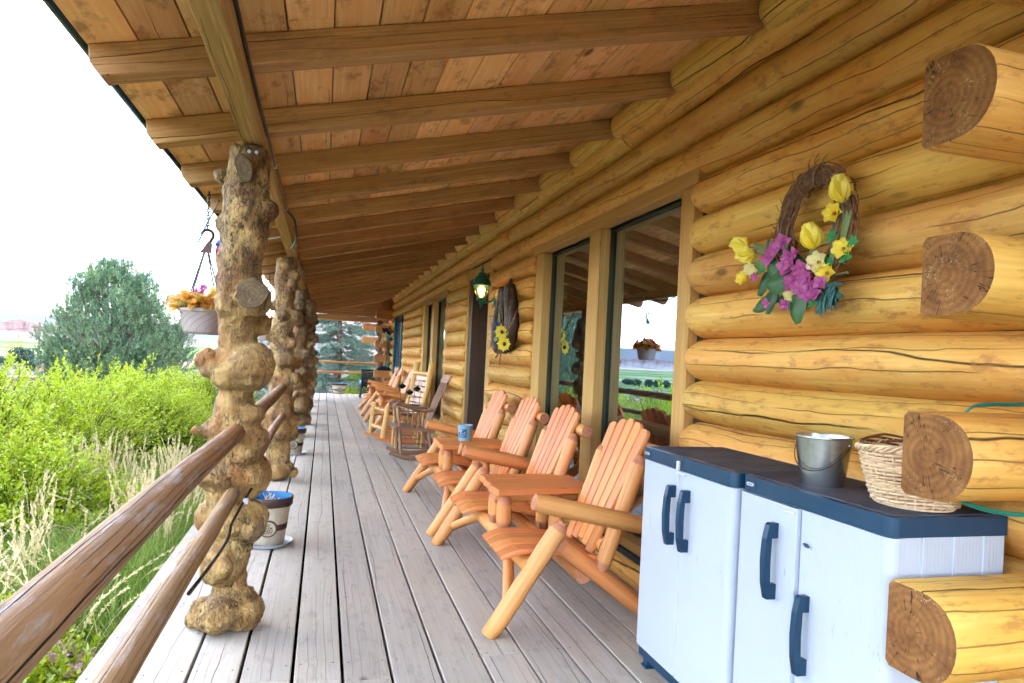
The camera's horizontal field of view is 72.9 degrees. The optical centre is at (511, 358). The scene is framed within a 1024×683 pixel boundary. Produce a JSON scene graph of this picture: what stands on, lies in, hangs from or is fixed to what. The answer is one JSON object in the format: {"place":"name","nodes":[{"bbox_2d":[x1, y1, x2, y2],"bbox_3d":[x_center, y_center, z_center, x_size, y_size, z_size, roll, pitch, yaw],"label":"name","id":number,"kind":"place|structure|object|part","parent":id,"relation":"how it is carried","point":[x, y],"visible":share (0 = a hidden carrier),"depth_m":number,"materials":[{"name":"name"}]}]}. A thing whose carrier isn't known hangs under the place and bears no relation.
{"place":"outdoors","nodes":[
{"label":"outdoors","id":0,"kind":"place"},
{"bbox_2d":[7,361,193,377],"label":"dirt road","id":1,"kind":"structure","parent":0,"point":[145,371],"depth_m":150.59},
{"bbox_2d":[0,418,208,659],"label":"grass","id":2,"kind":"structure","parent":0,"point":[61,543],"depth_m":4.47,"materials":[{"name":"green plant"}]},
{"bbox_2d":[0,423,203,643],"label":"grass plumes","id":3,"kind":"object","parent":2,"relation":"on","point":[51,503],"depth_m":5.01,"materials":[{"name":"beige plant"}]},
{"bbox_2d":[0,319,217,345],"bbox_3d":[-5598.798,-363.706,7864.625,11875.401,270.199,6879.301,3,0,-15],"label":"mesa hills","id":4,"kind":"structure","parent":0,"point":[14,326],"depth_m":8537.74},
{"bbox_2d":[0,313,217,341],"bbox_3d":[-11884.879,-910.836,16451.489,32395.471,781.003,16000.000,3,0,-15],"label":"mountains","id":5,"kind":"structure","parent":0,"point":[36,318],"depth_m":20586.25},
{"bbox_2d":[0,0,322,323],"label":"sky","id":6,"kind":"structure","parent":0,"point":[82,178],"materials":[{"name":"white"}]},
{"bbox_2d":[0,321,377,504],"bbox_3d":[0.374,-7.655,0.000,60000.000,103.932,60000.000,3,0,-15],"label":"ground","id":7,"kind":"structure","parent":0,"point":[29,343],"depth_m":1981.98,"materials":[{"name":"green plant"}]},
{"bbox_2d":[0,356,7,364],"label":"distant tree","id":8,"kind":"object","parent":7,"relation":"on","point":[2,359],"visible":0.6,"depth_m":248.39,"materials":[{"name":"green plant"}]},
{"bbox_2d":[8,347,35,362],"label":"distant tree","id":9,"kind":"object","parent":7,"relation":"on","point":[21,352],"visible":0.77,"depth_m":243.43,"materials":[{"name":"green plant"}]},
{"bbox_2d":[4,322,44,382],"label":"utility pole","id":10,"kind":"object","parent":7,"relation":"on","point":[32,339],"visible":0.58,"depth_m":103.11,"materials":[{"name":"black wood"}]},
{"bbox_2d":[25,360,40,369],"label":"distant tree","id":11,"kind":"object","parent":7,"relation":"on","point":[30,363],"visible":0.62,"depth_m":163.70,"materials":[{"name":"green plant"}]},
{"bbox_2d":[0,378,92,496],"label":"shrub","id":12,"kind":"object","parent":7,"relation":"on","point":[45,417],"visible":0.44,"depth_m":5.96,"materials":[{"name":"green plant"}]},
{"bbox_2d":[22,658,81,682],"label":"shrub","id":13,"kind":"object","parent":7,"relation":"on","point":[62,664],"visible":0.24,"depth_m":3.23,"materials":[{"name":"green plant"}]},
{"bbox_2d":[1,591,117,682],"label":"shrub","id":14,"kind":"object","parent":7,"relation":"on","point":[41,671],"visible":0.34,"depth_m":3.40,"materials":[{"name":"green plant"}]},
{"bbox_2d":[0,335,123,477],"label":"shrub","id":15,"kind":"object","parent":7,"relation":"on","point":[18,384],"visible":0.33,"depth_m":7.19,"materials":[{"name":"green plant"}]},
{"bbox_2d":[0,412,144,557],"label":"shrub","id":16,"kind":"object","parent":7,"relation":"on","point":[12,493],"visible":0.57,"depth_m":5.33,"materials":[{"name":"green plant"}]},
{"bbox_2d":[0,350,182,481],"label":"shrub","id":17,"kind":"object","parent":7,"relation":"on","point":[93,421],"visible":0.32,"depth_m":7.92,"materials":[{"name":"green plant"}]},
{"bbox_2d":[8,354,191,461],"bbox_3d":[-5.869,0.880,9.705,2.543,1.904,2.687,3,0,-15],"label":"shrub","id":18,"kind":"object","parent":7,"relation":"on","point":[73,382],"visible":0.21,"depth_m":9.74,"materials":[{"name":"green plant"}]},
{"bbox_2d":[0,431,200,676],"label":"dry grass stalks","id":19,"kind":"object","parent":7,"relation":"on","point":[87,531],"visible":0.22,"depth_m":4.40,"materials":[{"name":"plant"}]},
{"bbox_2d":[29,250,199,399],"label":"pine tree","id":20,"kind":"object","parent":7,"relation":"on","point":[98,292],"visible":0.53,"depth_m":40.67,"materials":[{"name":"green plant"}]},
{"bbox_2d":[89,353,214,429],"bbox_3d":[-6.380,0.801,12.098,2.463,1.993,2.496,3,0,-15],"label":"shrub","id":21,"kind":"object","parent":7,"relation":"on","point":[164,383],"visible":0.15,"depth_m":12.10,"materials":[{"name":"green plant"}]},
{"bbox_2d":[94,372,212,462],"bbox_3d":[-5.169,0.965,10.248,2.098,1.568,2.164,3,0,-15],"label":"shrub","id":22,"kind":"object","parent":7,"relation":"on","point":[194,420],"visible":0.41,"depth_m":10.07,"materials":[{"name":"green plant"}]},
{"bbox_2d":[0,321,377,460],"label":"sagebrush","id":23,"kind":"object","parent":7,"relation":"on","point":[266,389],"visible":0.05,"depth_m":96.06,"materials":[{"name":"green plant"}]},
{"bbox_2d":[153,357,265,417],"bbox_3d":[-6.482,0.806,14.508,2.444,1.745,2.344,3,0,21],"label":"shrub","id":24,"kind":"object","parent":7,"relation":"on","point":[210,387],"visible":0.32,"depth_m":14.42,"materials":[{"name":"green plant"}]},
{"bbox_2d":[254,389,265,402],"bbox_3d":[-13.386,1.729,34.680,2.962,5.645,2.950,3,0,-43],"label":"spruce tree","id":25,"kind":"object","parent":7,"relation":"on","point":[259,391],"visible":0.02,"depth_m":34.98,"materials":[{"name":"green plant"}]},
{"bbox_2d":[314,314,376,393],"bbox_3d":[-6.002,-2.541,24.537,4.510,9.250,4.315,3,0,-15],"label":"spruce tree","id":26,"kind":"object","parent":7,"relation":"on","point":[329,348],"visible":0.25,"depth_m":24.06,"materials":[{"name":"green plant"}]},
{"bbox_2d":[344,386,367,393],"bbox_3d":[-5.447,1.328,23.398,1.564,1.174,1.623,3,0,-41],"label":"shrub","id":27,"kind":"object","parent":7,"relation":"on","point":[349,391],"visible":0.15,"depth_m":23.34,"materials":[{"name":"green plant"}]},
{"bbox_2d":[341,366,375,393],"bbox_3d":[-5.702,1.023,26.574,1.906,1.980,1.948,3,0,3],"label":"shrub","id":28,"kind":"object","parent":7,"relation":"on","point":[357,377],"visible":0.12,"depth_m":26.32,"materials":[{"name":"green plant"}]},
{"bbox_2d":[76,393,668,682],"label":"deck","id":29,"kind":"structure","parent":7,"relation":"on","point":[360,577],"depth_m":3.68,"materials":[{"name":"grey wood"}]},
{"bbox_2d":[253,535,292,548],"bbox_3d":[-1.649,1.235,4.678,0.322,0.030,0.322,3,0,-15],"label":"plant saucer","id":30,"kind":"object","parent":29,"relation":"on","point":[287,540],"visible":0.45,"depth_m":4.59,"materials":[{"name":"grey plastic"}]},
{"bbox_2d":[254,491,293,545],"bbox_3d":[-1.641,1.069,4.678,0.310,0.335,0.310,3,0,-15],"label":"barrel planter","id":31,"kind":"object","parent":30,"relation":"on","point":[278,504],"visible":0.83,"depth_m":4.60,"materials":[{"name":"beige ceramic"}]},
{"bbox_2d":[290,450,305,454],"bbox_3d":[-2.756,1.181,8.718,0.322,0.030,0.322,3,0,-15],"label":"plant saucer","id":32,"kind":"object","parent":29,"relation":"on","point":[302,452],"visible":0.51,"depth_m":8.62,"materials":[{"name":"grey plastic"}]},
{"bbox_2d":[290,427,306,452],"bbox_3d":[-2.748,1.016,8.718,0.310,0.335,0.310,3,0,-15],"label":"barrel planter","id":33,"kind":"object","parent":32,"relation":"on","point":[296,445],"visible":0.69,"depth_m":8.64,"materials":[{"name":"beige ceramic"}]},
{"bbox_2d":[331,383,346,393],"bbox_3d":[-5.278,0.893,21.149,0.480,0.332,0.465,3,0,-15],"label":"barrel planter","id":34,"kind":"object","parent":29,"relation":"on","point":[338,388],"visible":1,"depth_m":20.99,"materials":[{"name":"beige ceramic"}]},
{"bbox_2d":[317,360,383,381],"bbox_3d":[-4.919,0.540,20.444,2.191,1.100,0.120,3,0,-15],"label":"porch railing","id":35,"kind":"object","parent":29,"relation":"on","point":[342,362],"visible":0.52,"depth_m":20.41,"materials":[{"name":"orange wood"}]},
{"bbox_2d":[359,369,375,397],"bbox_3d":[-4.109,0.719,19.994,0.548,0.822,0.566,3,0,-15],"label":"wicker armchair","id":36,"kind":"object","parent":29,"relation":"on","point":[364,377],"visible":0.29,"depth_m":19.73,"materials":[{"name":"black"}]},
{"bbox_2d":[358,366,405,415],"bbox_3d":[-2.876,0.673,15.248,0.936,1.034,1.830,3,0,-14],"label":"log double chair","id":37,"kind":"object","parent":29,"relation":"on","point":[394,382],"visible":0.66,"depth_m":14.81,"materials":[{"name":"brown wood"}]},
{"bbox_2d":[363,370,425,431],"bbox_3d":[-2.135,0.709,12.519,0.936,1.034,1.830,3,0,-16],"label":"log double chair","id":38,"kind":"object","parent":29,"relation":"on","point":[385,395],"visible":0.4,"depth_m":12.38,"materials":[{"name":"brown wood"}]},
{"bbox_2d":[364,361,434,443],"bbox_3d":[-1.619,0.641,10.491,1.140,1.214,0.734,3,0,-15],"label":"rocking chair","id":39,"kind":"object","parent":29,"relation":"on","point":[384,427],"visible":0.62,"depth_m":10.40,"materials":[{"name":"brown wood"}]},
{"bbox_2d":[391,403,423,449],"bbox_3d":[-1.471,0.957,9.824,0.435,0.605,0.506,3,0,-15],"label":"twig table","id":40,"kind":"object","parent":29,"relation":"on","point":[417,439],"visible":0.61,"depth_m":9.65,"materials":[{"name":"brown wood"}]},
{"bbox_2d":[386,374,451,460],"bbox_3d":[-1.175,0.739,8.965,0.821,1.096,0.612,3,0,-15],"label":"rocking chair","id":41,"kind":"object","parent":29,"relation":"on","point":[397,428],"visible":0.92,"depth_m":8.91,"materials":[{"name":"brown wood"}]},
{"bbox_2d":[402,389,548,536],"bbox_3d":[-0.367,0.796,6.004,0.936,1.034,1.830,3,0,-15],"label":"log double chair","id":42,"kind":"object","parent":29,"relation":"on","point":[521,430],"visible":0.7,"depth_m":5.74,"materials":[{"name":"brown wood"}]},
{"bbox_2d":[458,424,472,440],"bbox_3d":[-0.409,0.641,6.042,0.136,0.135,0.136,3,0,-15],"label":"painted pail","id":43,"kind":"object","parent":42,"relation":"on","point":[464,432],"visible":1,"depth_m":5.99,"materials":[{"name":"blue paint"}]},
{"bbox_2d":[42,0,1023,682],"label":"log cabin","id":44,"kind":"object","parent":29,"relation":"on","point":[600,182],"visible":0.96,"depth_m":3.11,"materials":[{"name":"brown wood"}]},
{"bbox_2d":[0,424,244,682],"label":"porch railing","id":45,"kind":"object","parent":44,"relation":"attached to","point":[42,611],"visible":0.99,"depth_m":1.32,"materials":[{"name":"brown wood"}]},
{"bbox_2d":[164,191,218,334],"bbox_3d":[-2.054,-0.642,4.634,0.464,0.959,0.463,3,0,6],"label":"hanging basket","id":46,"kind":"object","parent":44,"relation":"hanging from","point":[195,308],"visible":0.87,"depth_m":4.51,"materials":[{"name":"grey plastic"}]},
{"bbox_2d":[198,200,219,242],"bbox_3d":[-1.724,-0.760,3.927,0.014,0.038,1.334,3,0,-28],"label":"hanging basket hook","id":47,"kind":"object","parent":44,"relation":"attached to","point":[209,220],"visible":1,"depth_m":3.85,"materials":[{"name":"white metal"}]},
{"bbox_2d":[187,488,252,595],"bbox_3d":[-1.082,0.635,2.643,0.052,0.128,1.452,3,0,-13],"label":"power cable","id":48,"kind":"object","parent":44,"relation":"attached to","point":[210,565],"visible":0.85,"depth_m":2.49,"materials":[{"name":"black plastic"}]},
{"bbox_2d":[215,236,280,266],"bbox_3d":[-2.101,-0.857,5.634,0.580,0.367,0.048,3,0,-15],"label":"flag","id":49,"kind":"object","parent":44,"relation":"attached to","point":[217,244],"visible":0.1,"depth_m":5.55,"materials":[{"name":"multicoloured fabric"}]},
{"bbox_2d":[258,274,273,340],"bbox_3d":[-3.151,-0.714,8.976,0.453,0.954,0.489,3,0,-15],"label":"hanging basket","id":50,"kind":"object","parent":44,"relation":"hanging from","point":[263,336],"visible":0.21,"depth_m":8.95,"materials":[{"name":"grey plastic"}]},
{"bbox_2d":[255,383,286,454],"bbox_3d":[-1.787,0.441,5.075,0.094,0.362,3.721,3,0,-15],"label":"porch railing","id":51,"kind":"object","parent":44,"relation":"attached to","point":[269,400],"visible":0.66,"depth_m":5.24,"materials":[{"name":"brown wood"}]},
{"bbox_2d":[233,0,310,299],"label":"power cable","id":52,"kind":"object","parent":44,"relation":"attached to","point":[242,30],"visible":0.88,"depth_m":2.71,"materials":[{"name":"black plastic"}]},
{"bbox_2d":[293,372,299,400],"bbox_3d":[-2.786,0.394,8.752,0.096,0.363,3.661,3,0,-15],"label":"porch railing","id":53,"kind":"object","parent":44,"relation":"attached to","point":[295,393],"visible":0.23,"depth_m":9.86,"materials":[{"name":"brown wood"}]},
{"bbox_2d":[380,327,390,365],"bbox_3d":[-3.526,-0.338,19.225,0.281,1.096,0.665,3,0,-15],"label":"dried bundle","id":54,"kind":"object","parent":44,"relation":"hanging from","point":[386,331],"visible":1,"depth_m":19.20,"materials":[{"name":"brown plant"}]},
{"bbox_2d":[392,312,405,390],"bbox_3d":[-2.921,-0.033,17.989,0.140,2.440,2.290,3,0,-15],"label":"door","id":55,"kind":"structure","parent":44,"relation":"in","point":[398,338],"depth_m":18.35,"materials":[{"name":"teal paint"}]},
{"bbox_2d":[419,289,450,421],"bbox_3d":[-1.369,-0.036,12.400,0.200,2.278,2.970,3,0,-15],"label":"window","id":56,"kind":"structure","parent":44,"relation":"in","point":[434,331],"depth_m":12.43,"materials":[{"name":"grey"}]},
{"bbox_2d":[462,260,496,430],"bbox_3d":[-0.315,0.070,8.853,0.318,2.490,1.470,3,0,-15],"label":"door","id":57,"kind":"structure","parent":44,"relation":"in","point":[476,380],"depth_m":9.31,"materials":[{"name":"brown wood"}]},
{"bbox_2d":[472,265,495,308],"bbox_3d":[-0.311,-0.810,7.749,0.282,0.503,0.224,3,0,-15],"label":"wall lantern","id":58,"kind":"object","parent":44,"relation":"attached to","point":[481,283],"depth_m":7.71,"materials":[{"name":"metal"}]},
{"bbox_2d":[491,278,518,364],"bbox_3d":[-0.085,-0.372,6.917,0.232,0.878,1.114,3,0,-15],"label":"horse collar decoration","id":59,"kind":"object","parent":44,"relation":"attached to","point":[505,326],"visible":1,"depth_m":6.80,"materials":[{"name":"black leather"}]},
{"bbox_2d":[527,167,708,565],"bbox_3d":[0.622,0.061,5.063,0.200,2.278,2.955,3,0,-15],"label":"window","id":60,"kind":"structure","parent":44,"relation":"in","point":[612,337],"depth_m":4.76,"materials":[{"name":"brown"}]},
{"bbox_2d":[728,155,859,324],"bbox_3d":[1.072,-0.443,2.680,0.137,0.634,0.744,3,0,-15],"label":"flower wreath","id":61,"kind":"object","parent":44,"relation":"attached to","point":[794,277],"visible":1,"depth_m":2.55,"materials":[{"name":"multicoloured plant"}]},
{"bbox_2d":[960,402,1023,516],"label":"extension cord","id":62,"kind":"object","parent":44,"relation":"attached to","point":[986,509],"visible":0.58,"depth_m":1.80,"materials":[{"name":"teal plastic"}]},
{"bbox_2d":[431,405,657,639],"bbox_3d":[0.122,0.820,4.199,0.936,1.034,1.830,3,0,-15],"label":"log double chair","id":63,"kind":"object","parent":29,"relation":"on","point":[536,540],"visible":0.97,"depth_m":3.74,"materials":[{"name":"brown wood"}]},
{"bbox_2d":[636,446,798,682],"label":"plastic cabinet","id":64,"kind":"object","parent":29,"relation":"on","point":[689,561],"visible":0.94,"depth_m":2.68,"materials":[{"name":"blue plastic"}]},
{"bbox_3d":[0.610,0.853,2.930,0.073,0.815,0.354,3,0,-10],"label":"door","id":65,"kind":"part","parent":64,"relation":"part of","materials":[{"name":"white plastic"}]},
{"bbox_3d":[0.704,0.858,2.584,0.074,0.815,0.354,3,0,-20],"label":"door","id":66,"kind":"part","parent":64,"relation":"part of","materials":[{"name":"white plastic"}]},
{"bbox_2d":[733,474,1007,682],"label":"plastic cabinet","id":67,"kind":"object","parent":29,"relation":"on","point":[820,569],"visible":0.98,"depth_m":1.99,"materials":[{"name":"blue plastic"}]},
{"bbox_3d":[0.810,0.863,2.262,0.092,0.815,0.311,3,0,-10],"label":"door","id":68,"kind":"part","parent":67,"relation":"part of","materials":[{"name":"white plastic"}]},
{"bbox_2d":[794,432,854,487],"bbox_3d":[1.007,0.327,2.247,0.179,0.159,0.179,3,0,-15],"label":"metal bucket","id":69,"kind":"object","parent":67,"relation":"on","point":[823,459],"visible":1,"depth_m":2.18,"materials":[{"name":"metal"}]},
{"bbox_3d":[0.907,0.868,1.941,0.072,0.815,0.349,3,0,-20],"label":"door","id":70,"kind":"part","parent":67,"relation":"part of","materials":[{"name":"white plastic"}]},
{"bbox_2d":[855,433,961,512],"bbox_3d":[1.139,0.318,1.956,0.326,0.187,0.301,3,0,-15],"label":"wicker basket","id":71,"kind":"object","parent":67,"relation":"on","point":[883,481],"visible":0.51,"depth_m":1.90,"materials":[{"name":"brown wicker"}]},
{"bbox_2d":[359,316,393,383],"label":"cabin wing","id":72,"kind":"structure","parent":7,"relation":"on","point":[366,326],"depth_m":22.02,"materials":[{"name":"orange wood"}]},
{"bbox_2d":[386,333,392,370],"bbox_3d":[-3.950,-0.238,23.184,0.480,1.650,0.140,3,0,-15],"label":"window","id":73,"kind":"structure","parent":72,"relation":"in","point":[389,336],"depth_m":23.09,"materials":[{"name":"teal paint"}]},
{"bbox_2d":[376,366,389,370],"bbox_3d":[-3.626,0.273,19.537,0.380,0.142,0.089,3,0,-15],"label":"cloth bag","id":74,"kind":"object","parent":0,"point":[384,368],"visible":1,"depth_m":19.51,"materials":[{"name":"black fabric"}]},
{"bbox_2d":[398,382,421,405],"bbox_3d":[-1.435,0.487,9.723,0.328,0.337,0.215,3,0,-15],"label":"oil lamp","id":75,"kind":"object","parent":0,"point":[409,391],"visible":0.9,"depth_m":9.68,"materials":[{"name":"black metal"}]}
]}

